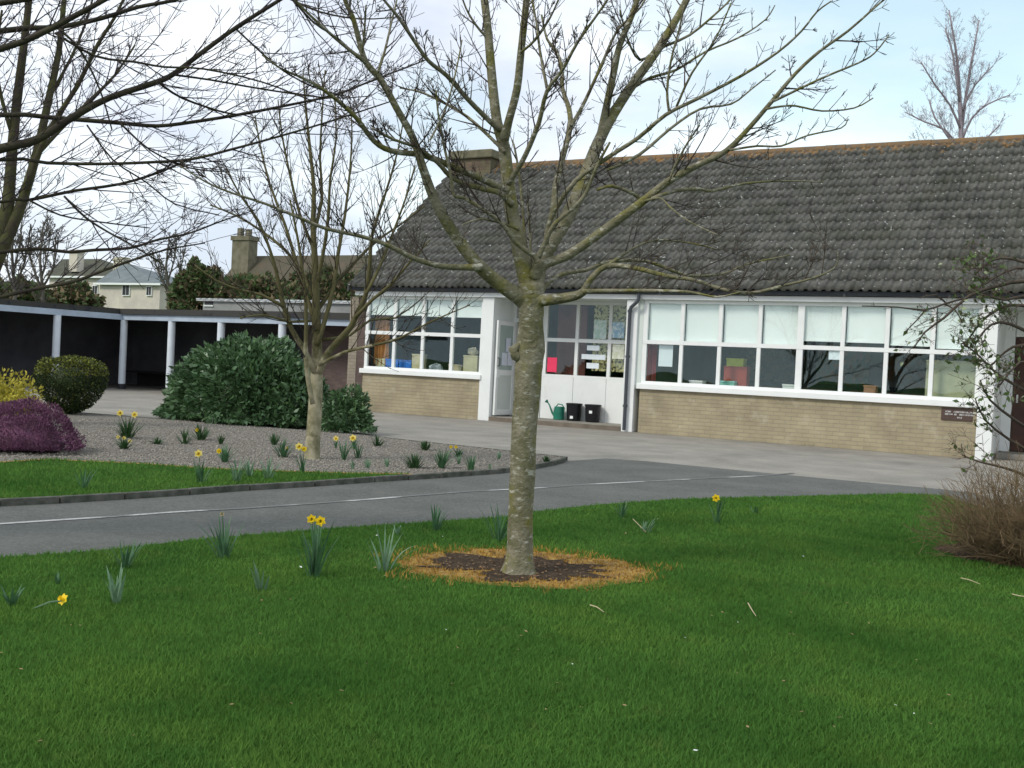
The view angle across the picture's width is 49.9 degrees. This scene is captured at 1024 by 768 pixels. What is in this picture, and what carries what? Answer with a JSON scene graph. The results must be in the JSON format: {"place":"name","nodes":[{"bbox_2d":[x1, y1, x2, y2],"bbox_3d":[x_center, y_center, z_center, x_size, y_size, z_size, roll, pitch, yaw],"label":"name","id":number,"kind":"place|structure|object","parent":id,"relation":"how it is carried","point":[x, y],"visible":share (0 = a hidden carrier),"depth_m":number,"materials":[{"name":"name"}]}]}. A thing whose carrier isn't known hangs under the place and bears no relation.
{"place":"outdoors","nodes":[
{"label":"outdoors","id":0,"kind":"place"},
{"bbox_2d":[43,249,174,308],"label":"house","id":1,"kind":"structure","parent":0,"point":[125,290],"depth_m":96.53,"materials":[{"name":"paint"}]},
{"bbox_2d":[122,285,130,295],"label":"window","id":2,"kind":"structure","parent":1,"relation":"in","point":[126,289],"depth_m":95.24,"materials":[{"name":"white paint"}]},
{"bbox_2d":[146,286,152,295],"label":"window","id":3,"kind":"structure","parent":1,"relation":"in","point":[149,289],"depth_m":93.85,"materials":[{"name":"white paint"}]},
{"bbox_2d":[0,456,408,497],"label":"verge lawn","id":4,"kind":"structure","parent":0,"point":[165,486],"depth_m":10.09,"materials":[{"name":"plant"}]},
{"bbox_2d":[74,469,95,488],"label":"daffodil","id":5,"kind":"object","parent":4,"relation":"on","point":[84,480],"visible":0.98,"depth_m":9.05,"materials":[{"name":"green plant"}]},
{"bbox_2d":[0,458,406,473],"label":"verge edge","id":6,"kind":"object","parent":4,"relation":"on","point":[203,467],"visible":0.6,"depth_m":11.21,"materials":[{"name":"green soil"}]},
{"bbox_2d":[193,449,215,481],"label":"daffodil","id":7,"kind":"object","parent":4,"relation":"on","point":[200,472],"visible":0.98,"depth_m":9.85,"materials":[{"name":"green plant"}]},
{"bbox_2d":[228,456,249,480],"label":"daffodil","id":8,"kind":"object","parent":4,"relation":"on","point":[236,477],"visible":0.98,"depth_m":10.07,"materials":[{"name":"green plant"}]},
{"bbox_2d":[242,460,257,475],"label":"daffodil","id":9,"kind":"object","parent":4,"relation":"on","point":[249,471],"visible":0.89,"depth_m":10.51,"materials":[{"name":"green plant"}]},
{"bbox_2d":[257,456,280,477],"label":"daffodil","id":10,"kind":"object","parent":4,"relation":"on","point":[268,468],"visible":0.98,"depth_m":10.45,"materials":[{"name":"green plant"}]},
{"bbox_2d":[295,442,306,471],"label":"daffodil","id":11,"kind":"object","parent":4,"relation":"on","point":[299,447],"visible":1,"depth_m":11.11,"materials":[{"name":"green plant"}]},
{"bbox_2d":[196,298,350,312],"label":"flat roof block","id":12,"kind":"structure","parent":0,"point":[337,306],"depth_m":39.71,"materials":[{"name":"grey paint"}]},
{"bbox_2d":[225,228,373,280],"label":"gabled hall","id":13,"kind":"structure","parent":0,"point":[246,259],"depth_m":86.25,"materials":[{"name":"stone"}]},
{"bbox_2d":[0,459,1007,556],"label":"drive","id":14,"kind":"structure","parent":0,"point":[33,538],"depth_m":9.49,"materials":[{"name":"asphalt"}]},
{"bbox_2d":[0,473,790,523],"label":"drive marking","id":15,"kind":"object","parent":14,"relation":"on","point":[345,500],"visible":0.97,"depth_m":9.28,"materials":[{"name":"paint"}]},
{"bbox_2d":[0,492,1023,767],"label":"lawn","id":16,"kind":"structure","parent":0,"point":[526,678],"depth_m":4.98,"materials":[{"name":"plant"}]},
{"bbox_2d":[0,584,24,605],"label":"daffodil","id":17,"kind":"object","parent":16,"relation":"on","point":[13,599],"visible":0.93,"depth_m":5.07,"materials":[{"name":"green plant"}]},
{"bbox_2d":[32,594,67,608],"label":"fallen daffodil","id":18,"kind":"object","parent":16,"relation":"on","point":[61,600],"visible":1,"depth_m":5.07,"materials":[{"name":"yellow plant"}]},
{"bbox_2d":[102,563,125,603],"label":"daffodil","id":19,"kind":"object","parent":16,"relation":"on","point":[116,593],"visible":0.93,"depth_m":5.23,"materials":[{"name":"green plant"}]},
{"bbox_2d":[106,537,144,568],"bbox_3d":[-2.115,0.938,6.100,0.202,0.184,0.213,3,1,30],"label":"daffodil","id":20,"kind":"object","parent":16,"relation":"on","point":[126,557],"visible":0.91,"depth_m":6.08,"materials":[{"name":"green plant"}]},
{"bbox_2d":[194,512,244,558],"bbox_3d":[-1.725,0.894,6.533,0.272,0.294,0.288,4,1,44],"label":"daffodil","id":21,"kind":"object","parent":16,"relation":"on","point":[222,548],"visible":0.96,"depth_m":6.50,"materials":[{"name":"green plant"}]},
{"bbox_2d":[250,560,268,590],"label":"daffodil","id":22,"kind":"object","parent":16,"relation":"on","point":[257,580],"visible":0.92,"depth_m":5.66,"materials":[{"name":"green plant"}]},
{"bbox_2d":[289,514,341,577],"bbox_3d":[-1.105,0.899,6.075,0.313,0.362,0.338,3,1,30],"label":"daffodil","id":23,"kind":"object","parent":16,"relation":"on","point":[314,562],"visible":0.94,"depth_m":6.08,"materials":[{"name":"green plant"}]},
{"bbox_2d":[366,526,412,571],"bbox_3d":[-0.711,0.952,6.387,0.325,0.282,0.187,2,1,-17],"label":"daffodil","id":24,"kind":"object","parent":16,"relation":"on","point":[385,562],"visible":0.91,"depth_m":6.36,"materials":[{"name":"green plant"}]},
{"bbox_2d":[431,504,447,530],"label":"daffodil","id":25,"kind":"object","parent":16,"relation":"on","point":[437,525],"visible":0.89,"depth_m":7.93,"materials":[{"name":"green plant"}]},
{"bbox_2d":[0,518,969,767],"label":"lawn litter","id":26,"kind":"object","parent":16,"relation":"on","point":[572,663],"visible":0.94,"depth_m":4.34,"materials":[{"name":"brown plant"}]},
{"bbox_2d":[478,505,507,541],"bbox_3d":[-0.072,0.964,7.687,0.338,0.275,0.303,3,1,30],"label":"daffodil","id":27,"kind":"object","parent":16,"relation":"on","point":[499,537],"visible":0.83,"depth_m":7.65,"materials":[{"name":"green plant"}]},
{"bbox_2d":[397,549,648,588],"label":"scorched grass","id":28,"kind":"structure","parent":16,"relation":"on","point":[576,581],"depth_m":6.54,"materials":[{"name":"plant"}]},
{"bbox_2d":[421,552,610,581],"bbox_3d":[0.001,1.104,6.636,1.217,0.001,0.928,3,1,-4],"label":"soil ring","id":29,"kind":"object","parent":28,"relation":"on","point":[458,560],"visible":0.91,"depth_m":6.63,"materials":[{"name":"soil"}]},
{"bbox_2d":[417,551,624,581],"bbox_3d":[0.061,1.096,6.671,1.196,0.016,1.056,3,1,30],"label":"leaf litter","id":30,"kind":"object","parent":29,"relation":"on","point":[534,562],"visible":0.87,"depth_m":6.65,"materials":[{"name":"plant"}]},
{"bbox_2d":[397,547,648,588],"bbox_3d":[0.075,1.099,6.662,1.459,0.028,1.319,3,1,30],"label":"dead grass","id":31,"kind":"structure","parent":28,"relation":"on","point":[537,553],"depth_m":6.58,"materials":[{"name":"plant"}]},
{"bbox_2d":[371,542,682,593],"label":"dead grass","id":32,"kind":"structure","parent":16,"relation":"on","point":[590,555],"depth_m":6.79,"materials":[{"name":"plant"}]},
{"bbox_2d":[176,0,894,574],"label":"bare tree","id":33,"kind":"object","parent":16,"relation":"on","point":[528,296],"visible":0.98,"depth_m":6.34,"materials":[{"name":"brown plant"}]},
{"bbox_2d":[614,501,628,517],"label":"daffodil","id":34,"kind":"object","parent":16,"relation":"on","point":[622,511],"visible":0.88,"depth_m":9.12,"materials":[{"name":"green plant"}]},
{"bbox_2d":[707,494,729,522],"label":"daffodil","id":35,"kind":"object","parent":16,"relation":"on","point":[715,497],"visible":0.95,"depth_m":9.10,"materials":[{"name":"green plant"}]},
{"bbox_2d":[933,542,1023,567],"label":"soil bed","id":36,"kind":"object","parent":16,"relation":"on","point":[958,553],"visible":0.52,"depth_m":8.08,"materials":[{"name":"soil"}]},
{"bbox_2d":[862,231,1023,476],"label":"leafing shrub","id":37,"kind":"object","parent":36,"relation":"on","point":[976,360],"visible":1,"depth_m":8.06,"materials":[{"name":"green plant"}]},
{"bbox_2d":[902,440,1023,569],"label":"twiggy shrub","id":38,"kind":"object","parent":36,"relation":"on","point":[1000,540],"visible":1,"depth_m":7.67,"materials":[{"name":"plant"}]},
{"bbox_2d":[0,0,1023,284],"label":"sky","id":39,"kind":"structure","parent":0,"point":[898,78],"materials":[{"name":"white"}]},
{"bbox_2d":[6,383,1023,512],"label":"concrete apron","id":40,"kind":"object","parent":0,"point":[890,468],"visible":0.17,"depth_m":18.05,"materials":[{"name":"concrete"}]},
{"bbox_2d":[0,273,56,302],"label":"evergreen tree","id":41,"kind":"object","parent":40,"relation":"on","point":[28,296],"visible":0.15,"depth_m":42.48,"materials":[{"name":"green plant"}]},
{"bbox_2d":[51,278,107,307],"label":"evergreen tree","id":42,"kind":"object","parent":40,"relation":"on","point":[71,294],"visible":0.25,"depth_m":45.29,"materials":[{"name":"green plant"}]},
{"bbox_2d":[0,299,349,395],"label":"covered walkway","id":43,"kind":"structure","parent":40,"relation":"on","point":[148,347],"depth_m":32.74,"materials":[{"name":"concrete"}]},
{"bbox_2d":[164,254,224,309],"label":"evergreen tree","id":44,"kind":"object","parent":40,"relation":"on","point":[191,283],"visible":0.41,"depth_m":47.23,"materials":[{"name":"green plant"}]},
{"bbox_2d":[213,271,300,299],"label":"evergreen tree","id":45,"kind":"object","parent":40,"relation":"on","point":[257,283],"visible":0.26,"depth_m":42.97,"materials":[{"name":"green plant"}]},
{"bbox_2d":[81,412,567,460],"bbox_3d":[-3.278,0.770,17.194,9.428,0.072,0.636,3,1,28],"label":"bed edging","id":46,"kind":"object","parent":40,"relation":"on","point":[336,432],"visible":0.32,"depth_m":17.02,"materials":[{"name":"concrete"}]},
{"bbox_2d":[288,265,363,300],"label":"evergreen tree","id":47,"kind":"object","parent":40,"relation":"on","point":[338,295],"visible":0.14,"depth_m":44.96,"materials":[{"name":"green plant"}]},
{"bbox_2d":[321,383,378,434],"bbox_3d":[-2.676,0.388,17.716,1.037,0.847,1.197,3,1,1],"label":"laurel bush","id":48,"kind":"object","parent":40,"relation":"on","point":[347,413],"visible":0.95,"depth_m":17.48,"materials":[{"name":"green plant"}]},
{"bbox_2d":[346,134,1023,460],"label":"school building","id":49,"kind":"structure","parent":40,"relation":"on","point":[902,219],"depth_m":22.35,"materials":[{"name":"brick"}]},
{"bbox_2d":[374,315,389,364],"bbox_3d":[-3.047,-1.208,25.791,0.434,1.500,0.050,3,1,30],"label":"curtain","id":50,"kind":"object","parent":49,"relation":"hanging from","point":[380,351],"visible":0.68,"depth_m":25.78,"materials":[{"name":"fabric"}]},
{"bbox_2d":[385,359,402,367],"bbox_3d":[-2.751,-0.441,25.730,0.373,0.285,0.240,3,1,30],"label":"storage crate","id":51,"kind":"object","parent":49,"relation":"on","point":[388,362],"visible":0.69,"depth_m":25.65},
{"bbox_2d":[399,360,411,367],"bbox_3d":[-2.425,-0.417,25.544,0.354,0.277,0.240,3,1,30],"label":"storage crate","id":52,"kind":"object","parent":49,"relation":"on","point":[403,364],"visible":0.57,"depth_m":25.44,"materials":[{"name":"plastic"}]},
{"bbox_2d":[412,354,426,368],"bbox_3d":[-2.144,-0.476,25.385,0.275,0.428,0.240,3,1,30],"label":"folder box","id":53,"kind":"object","parent":49,"relation":"on","point":[415,361],"visible":0.49,"depth_m":25.30,"materials":[{"name":"cardboard"}]},
{"bbox_2d":[359,296,482,379],"bbox_3d":[-2.029,-1.086,24.927,3.310,1.814,0.247,3,1,30],"label":"window","id":54,"kind":"structure","parent":49,"relation":"in","point":[467,312],"depth_m":24.89,"materials":[{"name":"white paint"}]},
{"bbox_2d":[429,363,442,369],"bbox_3d":[-1.746,-0.364,25.199,0.399,0.248,0.251,3,1,30],"label":"plastic bag","id":55,"kind":"object","parent":49,"relation":"on","point":[435,366],"visible":0.57,"depth_m":25.10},
{"bbox_2d":[463,355,478,371],"bbox_3d":[-0.881,-0.413,24.666,0.384,0.450,0.240,3,1,30],"label":"carton","id":56,"kind":"object","parent":49,"relation":"on","point":[471,363],"visible":0.58,"depth_m":24.55,"materials":[{"name":"cardboard"}]},
{"bbox_2d":[492,320,516,414],"bbox_3d":[-0.136,-0.353,24.308,0.103,2.070,0.805,3,1,30],"label":"door","id":57,"kind":"structure","parent":49,"relation":"in","point":[503,375],"depth_m":24.25,"materials":[{"name":"white paint"}]},
{"bbox_2d":[547,357,556,371],"bbox_3d":[0.884,-0.425,24.300,0.236,0.320,0.004,3,1,30],"label":"notice","id":58,"kind":"object","parent":49,"relation":"attached to","point":[551,364],"visible":1,"depth_m":24.30,"materials":[{"name":"paper"}]},
{"bbox_2d":[545,399,564,419],"bbox_3d":[0.933,0.559,23.992,0.488,0.422,0.244,3,1,30],"label":"watering can","id":59,"kind":"object","parent":49,"relation":"on","point":[558,413],"visible":1,"depth_m":23.85,"materials":[{"name":"green plastic"}]},
{"bbox_2d":[566,403,582,420],"bbox_3d":[1.339,0.605,23.761,0.364,0.378,0.364,3,1,30],"label":"planter","id":60,"kind":"object","parent":49,"relation":"on","point":[574,410],"visible":1,"depth_m":23.62,"materials":[{"name":"black plastic"}]},
{"bbox_2d":[542,302,626,379],"bbox_3d":[1.768,-0.940,23.815,2.450,1.655,0.074,3,1,30],"label":"window","id":61,"kind":"structure","parent":49,"relation":"in","point":[577,340],"depth_m":23.97,"materials":[{"name":"white paint"}]},
{"bbox_2d":[586,363,598,368],"bbox_3d":[1.745,-0.395,23.810,0.294,0.119,0.004,3,1,30],"label":"notice","id":62,"kind":"object","parent":49,"relation":"attached to","point":[593,365],"visible":1,"depth_m":23.80,"materials":[{"name":"paper"}]},
{"bbox_2d":[581,354,605,359],"bbox_3d":[1.762,-0.584,23.803,0.573,0.108,0.004,3,1,30],"label":"notice","id":63,"kind":"object","parent":49,"relation":"attached to","point":[593,356],"visible":1,"depth_m":23.80,"materials":[{"name":"paper"}]},
{"bbox_2d":[585,404,601,422],"bbox_3d":[1.728,0.628,23.540,0.364,0.378,0.364,3,1,30],"label":"planter","id":64,"kind":"object","parent":49,"relation":"on","point":[592,412],"visible":1,"depth_m":23.41,"materials":[{"name":"black plastic"}]},
{"bbox_2d":[594,320,606,338],"bbox_3d":[1.903,-1.176,23.728,0.297,0.409,0.004,3,1,30],"label":"poster","id":65,"kind":"object","parent":49,"relation":"attached to","point":[600,327],"visible":1,"depth_m":23.72,"materials":[{"name":"paper"}]},
{"bbox_2d":[591,305,626,371],"bbox_3d":[2.299,-0.990,23.726,1.200,1.460,0.060,3,1,30],"label":"curtain","id":66,"kind":"object","parent":49,"relation":"hanging from","point":[601,312],"visible":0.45,"depth_m":23.86,"materials":[{"name":"fabric"}]},
{"bbox_2d":[612,344,623,358],"bbox_3d":[2.271,-0.690,23.514,0.268,0.310,0.004,3,1,30],"label":"poster","id":67,"kind":"object","parent":49,"relation":"attached to","point":[618,352],"visible":1,"depth_m":23.51,"materials":[{"name":"paper"}]},
{"bbox_2d":[612,322,624,337],"bbox_3d":[2.271,-1.155,23.519,0.291,0.342,0.004,3,1,30],"label":"poster","id":68,"kind":"object","parent":49,"relation":"attached to","point":[618,329],"visible":1,"depth_m":23.51,"materials":[{"name":"paper"}]},
{"bbox_2d":[646,313,656,380],"bbox_3d":[2.845,-0.810,22.435,0.262,1.600,0.050,3,1,30],"label":"curtain","id":69,"kind":"object","parent":49,"relation":"hanging from","point":[651,362],"visible":0.47,"depth_m":22.43,"materials":[{"name":"fabric"}]},
{"bbox_2d":[658,345,672,366],"bbox_3d":[3.088,-0.567,22.096,0.300,0.430,0.004,3,1,30],"label":"notice","id":70,"kind":"object","parent":49,"relation":"attached to","point":[666,355],"visible":1,"depth_m":22.09,"materials":[{"name":"white paper"}]},
{"bbox_2d":[720,381,736,385],"bbox_3d":[4.275,0.028,21.728,0.322,0.177,0.240,3,1,30],"label":"book pile","id":71,"kind":"object","parent":49,"relation":"on","point":[732,383],"visible":0.56,"depth_m":21.62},
{"bbox_2d":[723,366,750,385],"bbox_3d":[4.455,-0.112,21.812,0.485,0.471,0.240,3,1,30],"label":"toy box","id":72,"kind":"object","parent":49,"relation":"on","point":[740,376],"visible":0.77,"depth_m":21.70,"materials":[{"name":"plastic"}]},
{"bbox_2d":[726,358,747,366],"bbox_3d":[4.455,-0.426,21.815,0.363,0.159,0.240,3,1,30],"label":"toy box","id":73,"kind":"object","parent":72,"relation":"on","point":[738,362],"visible":0.95,"depth_m":21.72,"materials":[{"name":"plastic"}]},
{"bbox_2d":[636,300,982,407],"bbox_3d":[5.399,-0.647,20.697,6.430,1.814,0.247,3,1,30],"label":"window","id":74,"kind":"structure","parent":49,"relation":"in","point":[787,325],"depth_m":20.68,"materials":[{"name":"white paint"}]},
{"bbox_2d":[829,351,839,359],"bbox_3d":[5.981,-0.530,20.386,0.219,0.160,0.002,3,1,30],"label":"notice","id":75,"kind":"object","parent":49,"relation":"attached to","point":[834,355],"visible":1,"depth_m":20.39,"materials":[{"name":"white paper"}]},
{"bbox_2d":[863,385,878,392],"bbox_3d":[6.646,0.141,20.379,0.231,0.231,0.240,3,1,30],"label":"cardboard box","id":76,"kind":"object","parent":49,"relation":"on","point":[870,389],"visible":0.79,"depth_m":20.28,"materials":[{"name":"cardboard"}]},
{"bbox_2d":[925,360,975,397],"bbox_3d":[7.945,-0.041,19.757,0.953,0.743,0.320,3,1,30],"label":"cabinet","id":77,"kind":"object","parent":49,"relation":"in","point":[945,384],"visible":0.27,"depth_m":19.64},
{"bbox_2d":[941,407,974,421],"bbox_3d":[7.812,0.533,19.236,0.576,0.220,0.022,3,1,30],"label":"plaque","id":78,"kind":"object","parent":49,"relation":"attached to","point":[959,414],"visible":0.98,"depth_m":19.24,"materials":[{"name":"brown metal"}]},
{"bbox_2d":[1010,337,1023,451],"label":"door","id":79,"kind":"structure","parent":49,"relation":"in","point":[1017,431],"depth_m":20.19,"materials":[{"name":"brown paint"}]},
{"bbox_3d":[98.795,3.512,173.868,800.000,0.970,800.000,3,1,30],"label":"ground","id":80,"kind":"structure","parent":0,"visible":0},
{"bbox_2d":[0,197,46,299],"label":"background tree","id":81,"kind":"object","parent":80,"relation":"on","point":[20,240],"visible":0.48,"depth_m":37.94,"materials":[{"name":"plant"}]},
{"bbox_2d":[14,207,74,302],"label":"background tree","id":82,"kind":"object","parent":80,"relation":"on","point":[49,228],"visible":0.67,"depth_m":41.95,"materials":[{"name":"plant"}]},
{"bbox_2d":[141,228,190,308],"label":"background tree","id":83,"kind":"object","parent":80,"relation":"on","point":[166,272],"visible":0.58,"depth_m":69.94,"materials":[{"name":"plant"}]},
{"bbox_2d":[0,0,439,298],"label":"bare tree","id":84,"kind":"object","parent":80,"relation":"on","point":[59,25],"visible":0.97,"depth_m":6.78,"materials":[{"name":"brown plant"}]},
{"bbox_2d":[0,411,561,473],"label":"gravel bed","id":85,"kind":"object","parent":80,"relation":"on","point":[80,416],"visible":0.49,"depth_m":13.88,"materials":[{"name":"gravel"}]},
{"bbox_2d":[0,367,46,415],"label":"golden shrub","id":86,"kind":"object","parent":85,"relation":"on","point":[15,392],"visible":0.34,"depth_m":15.46,"materials":[{"name":"yellow plant"}]},
{"bbox_2d":[0,396,86,451],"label":"heather","id":87,"kind":"object","parent":85,"relation":"on","point":[31,430],"visible":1,"depth_m":11.83,"materials":[{"name":"purple plant"}]},
{"bbox_2d":[31,354,109,413],"bbox_3d":[-7.494,0.013,18.701,1.124,1.062,1.165,3,1,30],"label":"clipped shrub","id":88,"kind":"object","parent":85,"relation":"on","point":[69,386],"visible":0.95,"depth_m":18.45,"materials":[{"name":"green plant"}]},
{"bbox_2d":[0,0,141,271],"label":"bare tree","id":89,"kind":"object","parent":85,"relation":"on","point":[11,216],"visible":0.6,"depth_m":15.66,"materials":[{"name":"brown plant"}]},
{"bbox_2d":[114,435,135,448],"bbox_3d":[-4.486,0.669,12.789,0.355,0.172,0.342,3,1,30],"label":"primrose","id":90,"kind":"object","parent":85,"relation":"on","point":[123,444],"visible":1,"depth_m":12.76,"materials":[{"name":"green plant"}]},
{"bbox_2d":[112,410,144,437],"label":"daffodil","id":91,"kind":"object","parent":85,"relation":"on","point":[126,430],"visible":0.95,"depth_m":14.31,"materials":[{"name":"green plant"}]},
{"bbox_2d":[175,428,198,443],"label":"daffodil","id":92,"kind":"object","parent":85,"relation":"on","point":[185,439],"visible":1,"depth_m":13.86,"materials":[{"name":"green plant"}]},
{"bbox_2d":[191,424,211,439],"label":"daffodil","id":93,"kind":"object","parent":85,"relation":"on","point":[201,434],"visible":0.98,"depth_m":14.57,"materials":[{"name":"green plant"}]},
{"bbox_2d":[216,441,238,461],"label":"daffodil","id":94,"kind":"object","parent":85,"relation":"on","point":[225,456],"visible":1,"depth_m":11.84,"materials":[{"name":"green plant"}]},
{"bbox_2d":[150,329,331,428],"bbox_3d":[-4.516,-0.126,19.236,3.928,1.677,2.882,3,1,30],"label":"laurel bush","id":95,"kind":"object","parent":85,"relation":"on","point":[244,379],"visible":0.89,"depth_m":18.47,"materials":[{"name":"green plant"}]},
{"bbox_2d":[268,432,282,444],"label":"daffodil","id":96,"kind":"object","parent":85,"relation":"on","point":[273,439],"visible":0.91,"depth_m":14.37,"materials":[{"name":"green plant"}]},
{"bbox_2d":[270,439,293,456],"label":"daffodil","id":97,"kind":"object","parent":85,"relation":"on","point":[283,451],"visible":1,"depth_m":12.72,"materials":[{"name":"green plant"}]},
{"bbox_2d":[184,46,490,459],"bbox_3d":[-2.090,-1.600,12.260,2.988,5.044,3.523,2,1,-17],"label":"young tree","id":98,"kind":"object","parent":85,"relation":"on","point":[316,362],"visible":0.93,"depth_m":12.68,"materials":[{"name":"brown plant"}]},
{"bbox_2d":[339,440,352,459],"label":"daffodil","id":99,"kind":"object","parent":85,"relation":"on","point":[343,453],"visible":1,"depth_m":12.75,"materials":[{"name":"green plant"}]},
{"bbox_2d":[348,434,359,448],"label":"daffodil","id":100,"kind":"object","parent":85,"relation":"on","point":[353,438],"visible":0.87,"depth_m":14.34,"materials":[{"name":"yellow plant"}]},
{"bbox_2d":[351,443,365,457],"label":"daffodil","id":101,"kind":"object","parent":85,"relation":"on","point":[357,455],"visible":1,"depth_m":13.09,"materials":[{"name":"green plant"}]},
{"bbox_2d":[368,434,388,445],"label":"daffodil","id":102,"kind":"object","parent":85,"relation":"on","point":[377,442],"visible":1,"depth_m":15.01,"materials":[{"name":"green plant"}]},
{"bbox_2d":[401,452,426,467],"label":"daffodil","id":103,"kind":"object","parent":85,"relation":"on","point":[415,462],"visible":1,"depth_m":12.21,"materials":[{"name":"green plant"}]},
{"bbox_2d":[418,440,431,449],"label":"daffodil","id":104,"kind":"object","parent":85,"relation":"on","point":[425,446],"visible":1,"depth_m":14.73,"materials":[{"name":"green plant"}]},
{"bbox_2d":[425,446,455,467],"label":"daffodil","id":105,"kind":"object","parent":85,"relation":"on","point":[442,461],"visible":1,"depth_m":12.34,"materials":[{"name":"green plant"}]},
{"bbox_2d":[464,455,476,469],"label":"daffodil","id":106,"kind":"object","parent":85,"relation":"on","point":[471,464],"visible":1,"depth_m":12.28,"materials":[{"name":"green plant"}]},
{"bbox_2d":[0,457,565,505],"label":"kerb","id":107,"kind":"structure","parent":80,"relation":"on","point":[18,501],"depth_m":9.77,"materials":[{"name":"concrete"}]},
{"bbox_2d":[899,0,1021,139],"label":"birch tree","id":108,"kind":"object","parent":80,"relation":"on","point":[962,109],"visible":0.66,"depth_m":45.96,"materials":[{"name":"plant"}]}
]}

